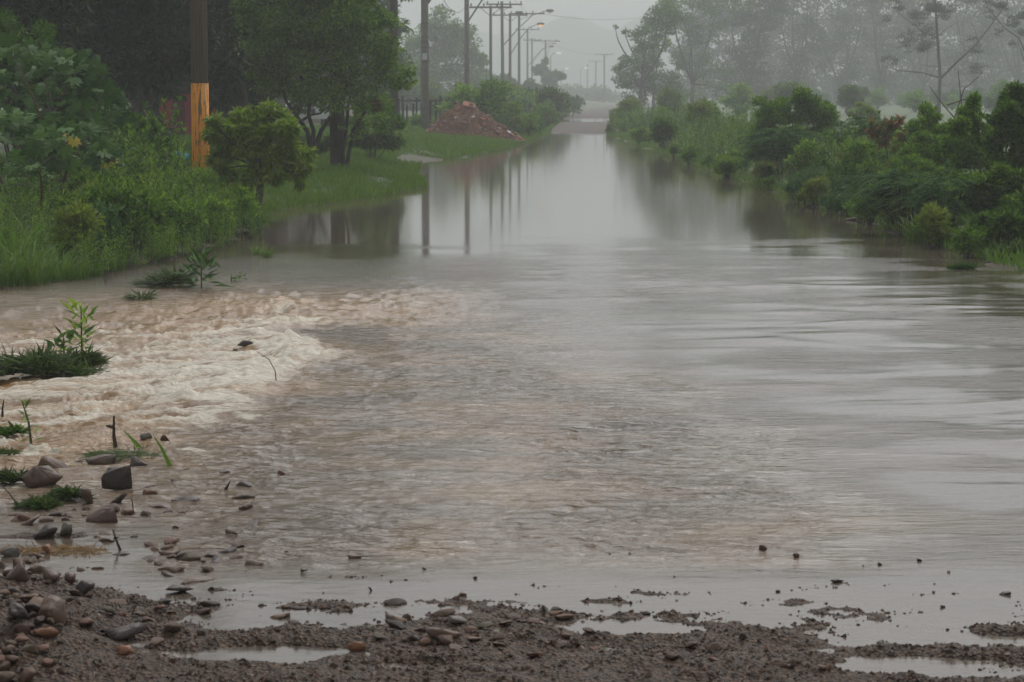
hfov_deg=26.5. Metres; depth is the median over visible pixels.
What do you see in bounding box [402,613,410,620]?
stone
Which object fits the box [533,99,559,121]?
bush
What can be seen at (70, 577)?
stone
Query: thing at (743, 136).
weed
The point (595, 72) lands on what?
utility pole
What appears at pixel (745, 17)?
tree
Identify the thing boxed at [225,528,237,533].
stone
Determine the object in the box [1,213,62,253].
grass tuft
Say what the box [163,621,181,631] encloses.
stone
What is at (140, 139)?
weed
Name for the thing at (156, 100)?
tree
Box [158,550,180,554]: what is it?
stone
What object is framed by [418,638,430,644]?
stone
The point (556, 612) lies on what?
stone
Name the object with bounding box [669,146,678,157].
bush
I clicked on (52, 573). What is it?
stone
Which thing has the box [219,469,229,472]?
stone
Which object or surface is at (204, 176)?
bush
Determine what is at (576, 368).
flood water
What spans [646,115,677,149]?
bush
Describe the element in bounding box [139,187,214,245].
bush
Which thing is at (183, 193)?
bush
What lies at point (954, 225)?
bush
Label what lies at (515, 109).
bush
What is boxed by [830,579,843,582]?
stone
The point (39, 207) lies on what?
weed
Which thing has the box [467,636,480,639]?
stone
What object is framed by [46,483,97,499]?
grass clump
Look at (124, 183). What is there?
bush
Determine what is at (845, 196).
bush
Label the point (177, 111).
weed
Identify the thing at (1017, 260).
grass
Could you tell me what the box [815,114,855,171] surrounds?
weed
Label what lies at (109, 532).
stone
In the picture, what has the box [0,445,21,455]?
grass clump
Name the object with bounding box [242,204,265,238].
weed
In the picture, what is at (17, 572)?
stone
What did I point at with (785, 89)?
bush
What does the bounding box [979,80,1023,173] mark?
bush
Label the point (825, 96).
bush
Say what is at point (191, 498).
stone
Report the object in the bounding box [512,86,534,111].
bush
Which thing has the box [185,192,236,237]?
bush
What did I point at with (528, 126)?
bush
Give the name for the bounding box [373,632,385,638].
stone
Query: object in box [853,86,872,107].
bush
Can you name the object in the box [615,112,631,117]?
bush
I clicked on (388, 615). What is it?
stone
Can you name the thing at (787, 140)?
feathery shrub
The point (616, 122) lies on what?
bush
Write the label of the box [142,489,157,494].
stone
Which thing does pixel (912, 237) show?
grass tuft
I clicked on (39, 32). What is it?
bush
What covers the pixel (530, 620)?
stone
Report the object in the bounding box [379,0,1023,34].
sky
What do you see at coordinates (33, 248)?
weed
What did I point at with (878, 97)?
bush
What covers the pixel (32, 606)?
stone
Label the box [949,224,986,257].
bush
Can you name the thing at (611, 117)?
bush
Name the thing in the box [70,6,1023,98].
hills
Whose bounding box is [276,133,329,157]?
bush
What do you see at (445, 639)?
stone
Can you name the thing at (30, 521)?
stone
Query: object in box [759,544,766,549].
stone
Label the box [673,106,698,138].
weed
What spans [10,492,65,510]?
grass clump
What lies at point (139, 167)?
bush
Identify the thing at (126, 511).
stone
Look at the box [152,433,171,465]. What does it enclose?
sedge
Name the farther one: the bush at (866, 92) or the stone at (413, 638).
the bush at (866, 92)
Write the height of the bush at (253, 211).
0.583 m
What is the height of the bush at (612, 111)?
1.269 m
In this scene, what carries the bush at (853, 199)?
on the ground at (476, 618)
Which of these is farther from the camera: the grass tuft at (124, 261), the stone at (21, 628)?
the grass tuft at (124, 261)
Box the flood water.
[0,118,1023,678]
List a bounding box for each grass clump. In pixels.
[0,338,98,377]
[0,420,32,436]
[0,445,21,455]
[0,464,27,486]
[0,540,51,555]
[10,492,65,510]
[22,538,109,557]
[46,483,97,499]
[51,341,114,366]
[72,356,112,376]
[76,441,166,462]
[121,286,160,299]
[123,262,200,286]
[945,261,979,269]
[980,237,1023,259]
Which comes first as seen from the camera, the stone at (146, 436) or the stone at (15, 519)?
the stone at (15, 519)
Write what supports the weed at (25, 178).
on the ground at (476, 618)
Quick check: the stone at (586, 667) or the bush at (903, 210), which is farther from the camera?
the bush at (903, 210)
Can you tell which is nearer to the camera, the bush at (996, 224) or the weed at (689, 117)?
the bush at (996, 224)
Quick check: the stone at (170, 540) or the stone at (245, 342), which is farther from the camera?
the stone at (245, 342)
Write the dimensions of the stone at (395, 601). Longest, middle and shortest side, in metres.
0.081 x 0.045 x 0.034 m
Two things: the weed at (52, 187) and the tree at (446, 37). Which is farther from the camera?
the tree at (446, 37)
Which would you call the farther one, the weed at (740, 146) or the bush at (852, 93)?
the bush at (852, 93)
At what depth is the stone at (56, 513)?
8.89 m
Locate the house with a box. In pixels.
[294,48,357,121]
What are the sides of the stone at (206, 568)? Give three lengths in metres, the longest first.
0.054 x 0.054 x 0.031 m
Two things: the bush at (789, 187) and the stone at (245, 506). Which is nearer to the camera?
the stone at (245, 506)
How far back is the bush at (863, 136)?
41.94 m
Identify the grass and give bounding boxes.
[0,113,562,217]
[605,122,1023,270]
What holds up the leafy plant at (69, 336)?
on the flood water
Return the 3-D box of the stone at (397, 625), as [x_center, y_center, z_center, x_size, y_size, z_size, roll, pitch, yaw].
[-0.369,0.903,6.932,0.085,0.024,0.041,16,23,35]
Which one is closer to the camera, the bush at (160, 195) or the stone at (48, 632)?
the stone at (48, 632)
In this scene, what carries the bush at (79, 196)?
on the ground at (476, 618)
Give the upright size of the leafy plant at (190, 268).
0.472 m
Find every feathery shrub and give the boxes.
[732,127,833,182]
[821,172,892,197]
[824,116,899,144]
[846,169,947,234]
[886,169,1003,223]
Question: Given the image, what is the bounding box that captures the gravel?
[0,566,1023,681]
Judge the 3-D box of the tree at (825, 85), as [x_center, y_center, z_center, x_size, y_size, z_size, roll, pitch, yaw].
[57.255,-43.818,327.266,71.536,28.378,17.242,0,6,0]
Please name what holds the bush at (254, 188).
on the ground at (476, 618)
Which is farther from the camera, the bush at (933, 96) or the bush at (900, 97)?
the bush at (900, 97)
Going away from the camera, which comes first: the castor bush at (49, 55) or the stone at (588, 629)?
the stone at (588, 629)
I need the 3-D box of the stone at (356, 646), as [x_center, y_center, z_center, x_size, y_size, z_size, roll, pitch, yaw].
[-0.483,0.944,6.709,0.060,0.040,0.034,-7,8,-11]
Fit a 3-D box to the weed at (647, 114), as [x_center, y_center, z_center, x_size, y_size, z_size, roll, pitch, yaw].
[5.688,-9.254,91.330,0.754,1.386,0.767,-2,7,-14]
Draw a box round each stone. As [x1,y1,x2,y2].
[0,546,19,556]
[0,561,5,568]
[0,589,10,593]
[0,654,6,661]
[0,661,10,670]
[0,671,15,681]
[1,646,15,653]
[2,569,11,576]
[4,594,17,598]
[5,640,16,645]
[5,655,19,661]
[6,561,29,581]
[6,586,15,593]
[8,601,28,619]
[11,515,23,521]
[13,557,24,566]
[13,622,30,634]
[14,634,28,642]
[15,594,32,599]
[17,514,32,520]
[19,668,36,681]
[20,465,62,487]
[20,556,30,561]
[21,553,41,558]
[21,644,38,654]
[22,514,39,525]
[24,602,40,612]
[25,556,37,563]
[26,565,45,573]
[26,622,34,627]
[29,597,42,603]
[34,628,59,636]
[35,524,57,537]
[35,615,45,621]
[37,456,66,467]
[37,643,48,651]
[38,595,67,625]
[39,516,53,521]
[41,658,52,666]
[42,544,50,553]
[42,566,60,582]
[46,617,54,623]
[49,511,62,515]
[49,653,60,658]
[53,623,63,627]
[60,521,71,534]
[64,572,75,582]
[69,589,81,594]
[75,580,94,593]
[78,618,94,624]
[79,488,92,503]
[84,591,93,596]
[85,454,115,464]
[86,507,117,522]
[99,530,112,534]
[99,538,114,541]
[101,465,131,489]
[101,606,115,613]
[104,503,120,511]
[105,599,126,603]
[105,622,145,640]
[110,493,126,502]
[112,551,129,555]
[115,611,127,615]
[115,645,135,655]
[120,508,132,514]
[130,456,147,466]
[134,611,146,614]
[140,432,151,439]
[140,511,150,515]
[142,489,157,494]
[142,554,159,561]
[142,617,155,622]
[144,541,157,546]
[149,503,171,507]
[149,637,164,645]
[150,546,158,550]
[154,561,162,565]
[154,604,165,609]
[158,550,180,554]
[158,598,171,603]
[160,544,173,549]
[161,435,169,440]
[163,566,184,572]
[163,572,175,576]
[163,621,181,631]
[164,537,178,544]
[165,584,193,590]
[174,551,192,558]
[176,495,200,501]
[176,551,200,560]
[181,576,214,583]
[194,608,211,614]
[196,601,219,606]
[196,630,205,635]
[196,660,208,666]
[200,565,213,571]
[204,553,217,556]
[212,556,220,562]
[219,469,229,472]
[219,547,236,552]
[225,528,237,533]
[229,553,244,558]
[231,543,244,547]
[232,495,254,498]
[236,481,251,486]
[237,340,252,345]
[238,504,253,509]
[245,560,263,565]
[249,520,257,525]
[265,626,280,631]
[270,613,290,618]
[287,619,299,623]
[292,605,306,608]
[346,641,365,650]
[347,555,361,558]
[365,624,374,630]
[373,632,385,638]
[383,598,406,605]
[385,611,394,619]
[385,619,405,629]
[385,642,395,646]
[393,616,406,620]
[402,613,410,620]
[407,636,418,640]
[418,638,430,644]
[425,627,461,639]
[431,608,455,616]
[437,634,452,644]
[439,617,448,622]
[448,615,466,622]
[448,643,463,649]
[463,626,476,633]
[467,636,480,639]
[478,622,491,629]
[492,642,504,645]
[493,633,506,639]
[493,666,506,670]
[499,620,512,623]
[504,613,520,619]
[507,628,521,631]
[526,652,544,656]
[527,617,539,623]
[549,610,563,614]
[550,606,562,610]
[555,614,574,618]
[555,640,567,647]
[561,632,570,638]
[580,664,589,669]
[582,627,595,632]
[589,646,599,649]
[639,611,650,614]
[664,653,678,659]
[677,652,691,657]
[685,641,698,647]
[705,641,722,650]
[707,657,717,661]
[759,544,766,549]
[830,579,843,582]
[999,591,1010,594]
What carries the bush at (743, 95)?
on the ground at (476, 618)
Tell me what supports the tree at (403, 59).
on the ground at (476, 618)
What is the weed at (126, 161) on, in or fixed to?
on the ground at (476, 618)
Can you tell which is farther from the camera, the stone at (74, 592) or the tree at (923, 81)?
the tree at (923, 81)
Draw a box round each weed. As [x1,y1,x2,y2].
[0,201,5,231]
[11,170,42,206]
[17,177,58,227]
[18,237,47,266]
[23,192,51,229]
[31,195,69,243]
[32,171,67,213]
[35,172,71,205]
[36,198,66,234]
[42,199,72,228]
[48,181,70,214]
[70,225,100,269]
[76,159,138,181]
[77,150,121,179]
[77,223,118,276]
[80,125,126,169]
[85,136,129,171]
[85,190,134,255]
[86,150,133,179]
[91,157,161,189]
[99,250,120,273]
[101,225,129,270]
[104,136,143,182]
[105,230,133,267]
[105,237,125,269]
[107,124,166,163]
[108,98,169,160]
[110,137,163,189]
[113,125,173,180]
[114,123,157,166]
[115,167,167,243]
[131,126,188,177]
[131,128,185,179]
[131,181,168,244]
[140,218,173,258]
[141,95,183,155]
[148,149,190,191]
[165,121,184,152]
[227,196,240,231]
[237,181,264,199]
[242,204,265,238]
[246,215,262,236]
[638,102,653,124]
[638,104,655,126]
[638,107,653,132]
[654,101,677,118]
[667,104,686,129]
[673,103,702,137]
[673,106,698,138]
[702,107,733,142]
[710,119,735,154]
[715,111,739,144]
[724,111,755,135]
[725,106,752,144]
[725,119,744,147]
[730,125,749,150]
[732,101,747,122]
[737,121,756,151]
[737,123,757,154]
[771,151,797,185]
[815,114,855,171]
[827,129,854,169]
[841,108,873,131]
[841,126,885,174]
[845,110,896,147]
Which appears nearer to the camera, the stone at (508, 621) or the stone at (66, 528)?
the stone at (508, 621)
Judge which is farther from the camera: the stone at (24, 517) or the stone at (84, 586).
the stone at (24, 517)
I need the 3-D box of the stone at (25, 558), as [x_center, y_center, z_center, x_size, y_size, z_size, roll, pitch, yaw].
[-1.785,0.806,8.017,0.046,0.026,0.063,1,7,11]
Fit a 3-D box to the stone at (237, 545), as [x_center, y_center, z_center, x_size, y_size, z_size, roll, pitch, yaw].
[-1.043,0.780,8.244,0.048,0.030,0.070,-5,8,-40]
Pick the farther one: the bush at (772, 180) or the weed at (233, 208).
the bush at (772, 180)
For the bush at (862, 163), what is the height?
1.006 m
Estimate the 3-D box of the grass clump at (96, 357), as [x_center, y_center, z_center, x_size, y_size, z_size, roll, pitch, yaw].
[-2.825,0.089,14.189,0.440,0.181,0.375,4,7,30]
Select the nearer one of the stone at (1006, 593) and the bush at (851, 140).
the stone at (1006, 593)
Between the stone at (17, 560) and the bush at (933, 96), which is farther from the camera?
the bush at (933, 96)
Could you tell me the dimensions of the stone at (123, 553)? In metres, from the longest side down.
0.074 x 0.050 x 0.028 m
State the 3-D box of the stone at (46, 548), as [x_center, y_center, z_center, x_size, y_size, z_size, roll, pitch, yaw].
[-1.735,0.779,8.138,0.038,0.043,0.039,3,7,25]
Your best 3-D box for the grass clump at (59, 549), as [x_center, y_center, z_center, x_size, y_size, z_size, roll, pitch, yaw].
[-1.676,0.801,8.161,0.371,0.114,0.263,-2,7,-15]
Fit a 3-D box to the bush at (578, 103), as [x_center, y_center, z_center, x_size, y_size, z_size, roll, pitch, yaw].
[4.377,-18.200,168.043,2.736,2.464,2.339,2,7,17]
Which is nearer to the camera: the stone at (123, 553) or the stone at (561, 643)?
the stone at (561, 643)
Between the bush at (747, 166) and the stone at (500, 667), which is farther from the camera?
the bush at (747, 166)
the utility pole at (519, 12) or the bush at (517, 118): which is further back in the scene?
the utility pole at (519, 12)
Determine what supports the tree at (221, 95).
on the ground at (476, 618)
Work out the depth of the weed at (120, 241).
21.19 m
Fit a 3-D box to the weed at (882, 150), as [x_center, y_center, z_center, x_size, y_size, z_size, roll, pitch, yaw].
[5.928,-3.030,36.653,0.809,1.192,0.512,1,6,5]
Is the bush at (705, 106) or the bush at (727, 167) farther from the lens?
the bush at (705, 106)
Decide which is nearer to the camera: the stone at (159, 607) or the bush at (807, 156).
the stone at (159, 607)
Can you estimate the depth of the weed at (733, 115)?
63.09 m
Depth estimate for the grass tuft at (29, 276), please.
19.67 m
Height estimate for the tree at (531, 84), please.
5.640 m
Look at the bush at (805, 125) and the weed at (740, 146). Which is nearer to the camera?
the weed at (740, 146)
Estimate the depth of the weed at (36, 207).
22.09 m
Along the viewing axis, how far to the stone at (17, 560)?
7.90 m
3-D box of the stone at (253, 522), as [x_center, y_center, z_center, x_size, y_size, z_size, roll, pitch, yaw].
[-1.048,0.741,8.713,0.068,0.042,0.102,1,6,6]
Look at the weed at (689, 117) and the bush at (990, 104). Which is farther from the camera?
the bush at (990, 104)
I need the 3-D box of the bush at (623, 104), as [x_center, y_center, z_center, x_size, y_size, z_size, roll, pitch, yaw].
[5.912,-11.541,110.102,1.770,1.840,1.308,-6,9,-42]
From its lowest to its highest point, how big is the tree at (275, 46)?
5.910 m
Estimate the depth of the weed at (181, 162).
28.30 m
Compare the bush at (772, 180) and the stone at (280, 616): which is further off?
the bush at (772, 180)
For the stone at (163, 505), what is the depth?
9.08 m
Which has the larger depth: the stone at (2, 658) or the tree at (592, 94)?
the tree at (592, 94)
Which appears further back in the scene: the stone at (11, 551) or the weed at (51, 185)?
the weed at (51, 185)
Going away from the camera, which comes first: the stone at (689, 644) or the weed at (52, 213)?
the stone at (689, 644)
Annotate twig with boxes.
[1,399,3,416]
[106,415,117,447]
[112,529,121,549]
[257,351,276,379]
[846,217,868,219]
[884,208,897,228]
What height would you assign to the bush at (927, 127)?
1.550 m
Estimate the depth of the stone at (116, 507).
8.95 m
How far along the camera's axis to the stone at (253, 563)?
7.93 m
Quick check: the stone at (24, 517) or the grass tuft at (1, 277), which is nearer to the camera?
the stone at (24, 517)
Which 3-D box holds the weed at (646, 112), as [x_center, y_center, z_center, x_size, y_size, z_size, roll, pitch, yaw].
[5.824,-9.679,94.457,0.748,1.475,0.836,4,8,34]
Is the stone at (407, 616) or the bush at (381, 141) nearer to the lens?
the stone at (407, 616)
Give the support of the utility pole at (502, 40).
on the ground at (476, 618)
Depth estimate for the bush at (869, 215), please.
28.73 m
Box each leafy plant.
[17,398,45,443]
[43,324,94,355]
[57,296,98,353]
[173,245,231,287]
[227,272,247,281]
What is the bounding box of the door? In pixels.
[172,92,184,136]
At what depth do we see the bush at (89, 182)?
23.48 m
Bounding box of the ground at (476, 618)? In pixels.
[0,98,1023,681]
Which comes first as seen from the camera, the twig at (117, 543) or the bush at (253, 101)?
the twig at (117, 543)
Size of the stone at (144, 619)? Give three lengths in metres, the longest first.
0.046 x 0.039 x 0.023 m
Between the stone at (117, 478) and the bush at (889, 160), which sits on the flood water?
the stone at (117, 478)
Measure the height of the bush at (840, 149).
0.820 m
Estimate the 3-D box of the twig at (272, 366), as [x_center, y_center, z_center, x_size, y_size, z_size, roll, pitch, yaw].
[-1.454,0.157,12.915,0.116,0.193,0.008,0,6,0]
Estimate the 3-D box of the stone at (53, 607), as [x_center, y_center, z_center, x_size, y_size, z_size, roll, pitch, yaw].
[-1.440,0.858,6.831,0.094,0.118,0.095,6,6,-1]
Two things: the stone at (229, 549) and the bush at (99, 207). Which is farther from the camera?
the bush at (99, 207)
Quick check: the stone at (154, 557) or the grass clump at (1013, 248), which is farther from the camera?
the grass clump at (1013, 248)
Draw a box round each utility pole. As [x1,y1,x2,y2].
[190,0,209,171]
[389,0,398,119]
[420,0,430,128]
[464,0,482,85]
[469,3,511,92]
[486,1,553,82]
[492,12,544,81]
[511,11,544,83]
[516,27,553,78]
[523,38,559,78]
[540,39,556,56]
[592,60,598,87]
[598,53,612,102]
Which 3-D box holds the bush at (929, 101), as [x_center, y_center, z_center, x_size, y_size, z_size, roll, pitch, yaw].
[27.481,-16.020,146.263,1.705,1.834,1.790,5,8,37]
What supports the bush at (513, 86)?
on the ground at (476, 618)
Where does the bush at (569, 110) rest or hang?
on the ground at (476, 618)
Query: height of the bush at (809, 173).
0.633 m
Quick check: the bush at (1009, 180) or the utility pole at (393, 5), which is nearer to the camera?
the bush at (1009, 180)
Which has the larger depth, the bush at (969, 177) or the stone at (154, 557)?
the bush at (969, 177)
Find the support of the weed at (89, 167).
on the ground at (476, 618)
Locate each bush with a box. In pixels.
[0,7,100,193]
[0,29,133,207]
[0,104,130,221]
[36,111,187,203]
[48,197,107,264]
[49,188,88,212]
[56,195,124,261]
[63,87,141,156]
[64,172,122,193]
[74,177,108,191]
[74,184,141,250]
[77,182,157,258]
[86,180,152,208]
[101,178,170,244]
[112,154,175,189]
[114,181,152,249]
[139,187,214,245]
[148,181,210,234]
[184,162,255,192]
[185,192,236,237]
[216,182,250,209]
[224,183,262,226]
[229,182,255,196]
[232,194,268,230]
[235,94,286,144]
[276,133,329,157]
[344,93,407,158]
[407,113,420,126]
[433,81,505,117]
[433,94,448,112]
[470,77,512,123]
[495,79,519,99]
[495,85,536,114]
[496,101,527,129]
[509,114,524,131]
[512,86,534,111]
[516,111,540,135]
[524,117,545,134]
[533,84,570,112]
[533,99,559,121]
[535,108,551,119]
[540,116,550,125]
[558,105,571,119]
[559,92,576,109]
[560,90,585,116]
[604,122,614,132]
[608,107,619,117]
[608,115,616,122]
[613,95,642,121]
[613,116,631,130]
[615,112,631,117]
[627,124,651,142]
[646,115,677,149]
[654,85,684,115]
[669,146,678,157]
[677,144,700,163]
[684,97,717,133]
[698,153,715,164]
[702,100,724,118]
[711,151,740,175]
[715,155,744,176]
[717,81,756,113]
[718,160,735,177]
[727,147,743,158]
[731,87,759,111]
[733,107,744,115]
[739,159,751,170]
[746,86,841,167]
[749,159,774,179]
[755,85,778,107]
[759,164,782,178]
[760,175,778,189]
[772,80,800,105]
[781,144,817,171]
[781,174,796,196]
[783,138,841,173]
[791,167,822,187]
[793,113,812,126]
[793,174,820,203]
[796,174,831,206]
[798,81,811,92]
[801,163,828,177]
[812,89,832,101]
[819,193,832,210]
[820,133,839,156]
[824,191,854,215]
[829,141,894,186]
[830,137,864,160]
[836,83,865,114]
[836,100,850,111]
[836,132,872,158]
[839,137,885,187]
[840,183,881,224]
[847,101,880,123]
[847,196,864,221]
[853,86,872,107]
[857,135,876,145]
[867,86,889,108]
[874,199,903,225]
[877,153,903,174]
[879,152,963,182]
[880,129,902,145]
[880,178,969,227]
[883,132,928,157]
[892,193,918,225]
[895,90,907,107]
[895,100,950,167]
[902,88,926,111]
[907,188,950,225]
[912,222,960,239]
[913,200,957,247]
[916,90,935,111]
[916,204,959,235]
[925,234,951,245]
[929,89,944,107]
[931,160,967,176]
[938,90,1004,173]
[941,88,964,107]
[943,94,958,110]
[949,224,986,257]
[956,170,1020,217]
[958,86,985,104]
[963,203,1023,248]
[971,160,1023,214]
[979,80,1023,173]
[981,92,1000,111]
[984,78,1014,101]
[988,83,997,96]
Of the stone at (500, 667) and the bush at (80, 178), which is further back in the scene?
the bush at (80, 178)
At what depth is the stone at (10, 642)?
6.54 m
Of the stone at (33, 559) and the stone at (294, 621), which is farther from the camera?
the stone at (33, 559)
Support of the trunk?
on the ground at (476, 618)
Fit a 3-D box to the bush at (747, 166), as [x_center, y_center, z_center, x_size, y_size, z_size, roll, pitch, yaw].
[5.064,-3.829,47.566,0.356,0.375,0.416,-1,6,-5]
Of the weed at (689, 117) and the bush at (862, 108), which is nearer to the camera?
the weed at (689, 117)
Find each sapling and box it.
[865,113,909,166]
[929,71,977,118]
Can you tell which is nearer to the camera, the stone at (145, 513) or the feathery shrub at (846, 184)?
the stone at (145, 513)
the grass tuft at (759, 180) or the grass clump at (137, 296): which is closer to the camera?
the grass clump at (137, 296)
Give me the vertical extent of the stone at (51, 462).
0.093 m
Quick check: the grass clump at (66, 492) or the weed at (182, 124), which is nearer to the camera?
the grass clump at (66, 492)
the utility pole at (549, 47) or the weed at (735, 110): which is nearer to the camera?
the weed at (735, 110)
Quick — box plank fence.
[380,90,454,123]
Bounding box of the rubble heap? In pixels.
[428,103,524,140]
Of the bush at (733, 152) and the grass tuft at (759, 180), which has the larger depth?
the bush at (733, 152)
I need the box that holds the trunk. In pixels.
[329,33,345,166]
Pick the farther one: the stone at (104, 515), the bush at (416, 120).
the bush at (416, 120)
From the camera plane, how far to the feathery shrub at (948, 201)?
25.22 m
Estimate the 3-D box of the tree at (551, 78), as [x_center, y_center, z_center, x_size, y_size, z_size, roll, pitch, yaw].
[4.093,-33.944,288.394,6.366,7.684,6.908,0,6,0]
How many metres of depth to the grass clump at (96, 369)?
13.92 m
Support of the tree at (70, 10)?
on the ground at (476, 618)
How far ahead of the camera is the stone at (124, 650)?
6.60 m
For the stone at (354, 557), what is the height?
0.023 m
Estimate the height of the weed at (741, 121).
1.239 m
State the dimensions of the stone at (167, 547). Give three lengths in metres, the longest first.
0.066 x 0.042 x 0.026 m
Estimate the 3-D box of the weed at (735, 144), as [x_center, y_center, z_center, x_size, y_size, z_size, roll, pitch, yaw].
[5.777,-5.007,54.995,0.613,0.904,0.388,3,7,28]
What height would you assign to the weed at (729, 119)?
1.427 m
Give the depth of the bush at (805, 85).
177.51 m
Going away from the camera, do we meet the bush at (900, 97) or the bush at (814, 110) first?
the bush at (814, 110)
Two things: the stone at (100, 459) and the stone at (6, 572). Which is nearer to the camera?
the stone at (6, 572)
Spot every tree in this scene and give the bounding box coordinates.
[0,0,100,160]
[2,0,232,131]
[27,0,254,123]
[183,0,328,147]
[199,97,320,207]
[227,0,419,166]
[345,0,414,109]
[362,63,455,110]
[398,3,488,106]
[470,49,515,85]
[512,77,541,90]
[531,57,566,90]
[539,83,621,102]
[611,5,695,108]
[613,0,682,111]
[655,0,755,105]
[664,0,1023,103]
[712,0,794,96]
[763,0,831,88]
[803,0,873,104]
[846,0,922,105]
[880,0,1007,113]
[886,0,956,104]
[928,0,1013,105]
[977,0,1023,89]
[983,0,1023,60]
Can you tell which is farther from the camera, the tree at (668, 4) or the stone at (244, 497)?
the tree at (668, 4)
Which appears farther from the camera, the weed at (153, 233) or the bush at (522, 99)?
the bush at (522, 99)
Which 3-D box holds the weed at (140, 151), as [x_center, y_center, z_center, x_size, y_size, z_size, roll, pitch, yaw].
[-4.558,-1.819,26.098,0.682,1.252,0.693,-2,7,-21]
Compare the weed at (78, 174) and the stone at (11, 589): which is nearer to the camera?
the stone at (11, 589)
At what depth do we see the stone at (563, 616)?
7.09 m
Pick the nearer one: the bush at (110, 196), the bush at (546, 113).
the bush at (110, 196)
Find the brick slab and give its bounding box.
[462,101,474,109]
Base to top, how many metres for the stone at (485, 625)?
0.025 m
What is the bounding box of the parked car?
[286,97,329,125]
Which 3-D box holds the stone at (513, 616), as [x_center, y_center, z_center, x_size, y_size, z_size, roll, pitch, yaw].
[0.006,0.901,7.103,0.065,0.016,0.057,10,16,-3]
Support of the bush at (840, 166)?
on the ground at (476, 618)
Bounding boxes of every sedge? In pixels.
[123,430,140,447]
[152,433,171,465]
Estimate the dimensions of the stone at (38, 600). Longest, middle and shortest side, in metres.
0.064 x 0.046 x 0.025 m
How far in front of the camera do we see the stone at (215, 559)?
8.00 m
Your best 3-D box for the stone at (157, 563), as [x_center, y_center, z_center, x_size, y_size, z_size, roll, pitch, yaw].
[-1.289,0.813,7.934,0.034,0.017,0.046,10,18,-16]
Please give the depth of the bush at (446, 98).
112.64 m
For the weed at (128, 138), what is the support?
on the ground at (476, 618)
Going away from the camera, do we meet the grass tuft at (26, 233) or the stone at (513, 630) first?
the stone at (513, 630)
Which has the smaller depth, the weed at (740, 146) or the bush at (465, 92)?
the weed at (740, 146)
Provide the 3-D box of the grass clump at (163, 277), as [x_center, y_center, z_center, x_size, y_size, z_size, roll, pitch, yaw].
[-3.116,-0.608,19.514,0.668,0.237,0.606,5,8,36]
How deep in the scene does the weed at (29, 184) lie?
25.51 m
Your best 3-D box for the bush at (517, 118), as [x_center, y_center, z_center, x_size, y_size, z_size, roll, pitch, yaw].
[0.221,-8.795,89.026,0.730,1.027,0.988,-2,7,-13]
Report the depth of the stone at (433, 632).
6.75 m
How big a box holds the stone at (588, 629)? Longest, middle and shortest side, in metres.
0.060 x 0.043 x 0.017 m
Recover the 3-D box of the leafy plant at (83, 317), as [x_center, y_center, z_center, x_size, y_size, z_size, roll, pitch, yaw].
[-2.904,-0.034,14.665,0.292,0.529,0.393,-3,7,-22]
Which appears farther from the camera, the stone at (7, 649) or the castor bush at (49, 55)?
the castor bush at (49, 55)
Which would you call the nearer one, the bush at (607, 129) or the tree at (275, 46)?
the tree at (275, 46)
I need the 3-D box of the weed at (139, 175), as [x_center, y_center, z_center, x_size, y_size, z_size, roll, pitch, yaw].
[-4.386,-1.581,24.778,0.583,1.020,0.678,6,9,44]
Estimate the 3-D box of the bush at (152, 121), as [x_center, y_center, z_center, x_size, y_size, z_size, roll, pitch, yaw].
[-5.459,-2.377,29.552,2.088,1.494,1.432,0,6,0]
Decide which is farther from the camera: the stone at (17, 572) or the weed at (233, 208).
the weed at (233, 208)
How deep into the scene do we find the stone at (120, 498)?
9.17 m
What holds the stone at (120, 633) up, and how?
on the ground at (476, 618)
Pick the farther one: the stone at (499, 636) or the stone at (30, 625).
the stone at (499, 636)
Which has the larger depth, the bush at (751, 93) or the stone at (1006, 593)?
the bush at (751, 93)
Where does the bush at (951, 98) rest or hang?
on the ground at (476, 618)
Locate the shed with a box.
[44,73,285,136]
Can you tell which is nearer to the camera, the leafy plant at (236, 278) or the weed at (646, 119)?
the leafy plant at (236, 278)
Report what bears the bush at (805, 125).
on the ground at (476, 618)
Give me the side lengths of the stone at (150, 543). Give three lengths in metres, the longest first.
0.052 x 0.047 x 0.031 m
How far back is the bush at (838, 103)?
148.70 m
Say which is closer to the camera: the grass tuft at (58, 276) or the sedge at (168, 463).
the sedge at (168, 463)
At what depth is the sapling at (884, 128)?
35.80 m
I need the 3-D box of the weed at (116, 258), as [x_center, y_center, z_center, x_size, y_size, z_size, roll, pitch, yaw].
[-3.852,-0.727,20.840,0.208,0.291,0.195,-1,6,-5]
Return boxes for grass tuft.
[0,218,75,267]
[0,240,78,284]
[0,241,40,285]
[0,249,28,286]
[1,199,35,239]
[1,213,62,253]
[9,230,86,270]
[21,245,97,280]
[44,253,104,279]
[78,259,109,275]
[103,254,137,270]
[248,244,263,254]
[261,247,278,256]
[750,173,762,185]
[896,211,923,240]
[952,211,973,229]
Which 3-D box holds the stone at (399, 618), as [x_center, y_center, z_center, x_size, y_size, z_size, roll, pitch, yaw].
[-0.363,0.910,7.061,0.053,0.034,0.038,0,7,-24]
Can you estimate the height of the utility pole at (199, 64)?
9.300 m
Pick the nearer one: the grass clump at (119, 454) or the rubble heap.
the grass clump at (119, 454)
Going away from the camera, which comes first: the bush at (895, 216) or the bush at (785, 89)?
the bush at (895, 216)
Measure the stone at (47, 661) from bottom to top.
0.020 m

